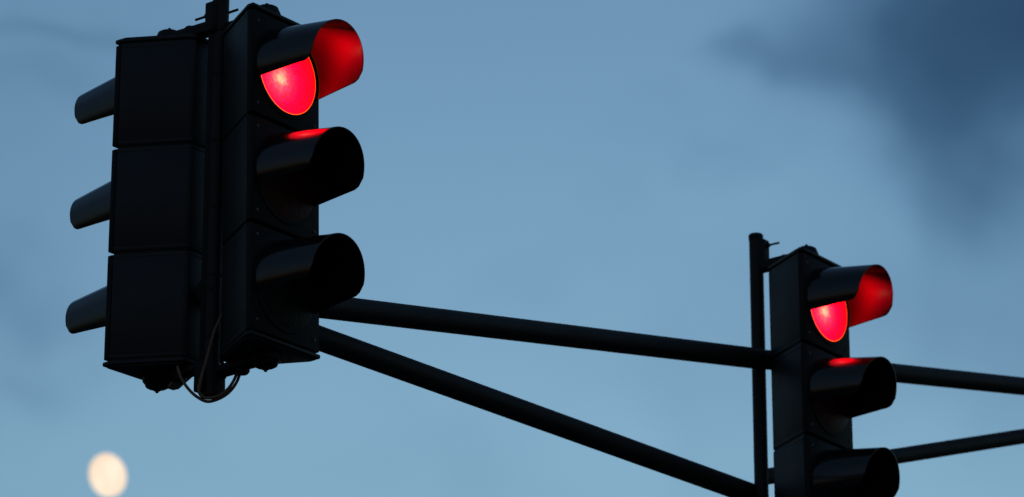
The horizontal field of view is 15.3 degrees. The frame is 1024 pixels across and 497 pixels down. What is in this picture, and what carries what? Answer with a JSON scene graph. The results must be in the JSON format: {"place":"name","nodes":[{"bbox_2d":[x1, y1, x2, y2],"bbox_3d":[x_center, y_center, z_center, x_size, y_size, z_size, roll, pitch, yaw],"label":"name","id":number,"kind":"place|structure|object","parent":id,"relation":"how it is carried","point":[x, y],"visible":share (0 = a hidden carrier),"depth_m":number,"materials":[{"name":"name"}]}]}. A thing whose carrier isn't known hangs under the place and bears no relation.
{"place":"outdoors","nodes":[
{"label":"outdoors","id":0,"kind":"place"},
{"bbox_2d":[89,453,126,496],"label":"moon","id":1,"kind":"object","parent":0,"point":[107,475],"visible":1,"depth_m":434.50,"materials":[{"name":"beige"}]},
{"bbox_2d":[0,0,1023,496],"label":"sky","id":2,"kind":"structure","parent":0,"point":[603,164],"materials":[{"name":"blue"}]},
{"label":"ground","id":3,"kind":"structure","parent":0,"visible":0},
{"bbox_2d":[195,0,1023,496],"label":"signal mast","id":4,"kind":"object","parent":3,"relation":"on","point":[755,358],"visible":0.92,"depth_m":14.22,"materials":[{"name":"black metal"}]},
{"bbox_2d":[65,1,217,393],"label":"traffic light","id":5,"kind":"object","parent":4,"relation":"attached to","point":[143,307],"visible":1,"depth_m":12.88,"materials":[{"name":"black metal"}]},
{"bbox_2d":[176,365,240,402],"bbox_3d":[-1.015,0.434,12.642,0.232,0.197,0.119,0,-19,0],"label":"cable","id":6,"kind":"object","parent":4,"relation":"hanging from","point":[202,399],"visible":0.95,"depth_m":12.58,"materials":[{"name":"black rubber"}]},
{"bbox_2d":[197,315,237,399],"bbox_3d":[-0.953,0.358,12.640,0.070,0.323,0.180,-17,-26,40],"label":"cable","id":7,"kind":"object","parent":4,"relation":"attached to","point":[227,389],"visible":0.94,"depth_m":12.58,"materials":[{"name":"black rubber"}]},
{"bbox_2d":[214,2,364,394],"bbox_3d":[-0.776,-0.231,12.713,0.580,1.404,0.346,-16,-25,35],"label":"traffic light","id":8,"kind":"object","parent":4,"relation":"attached to","point":[289,272],"visible":1,"depth_m":12.64,"materials":[{"name":"black metal"}]},
{"bbox_2d":[757,238,899,496],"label":"traffic light","id":9,"kind":"object","parent":4,"relation":"attached to","point":[826,388],"visible":1,"depth_m":15.19,"materials":[{"name":"black metal"}]}
]}

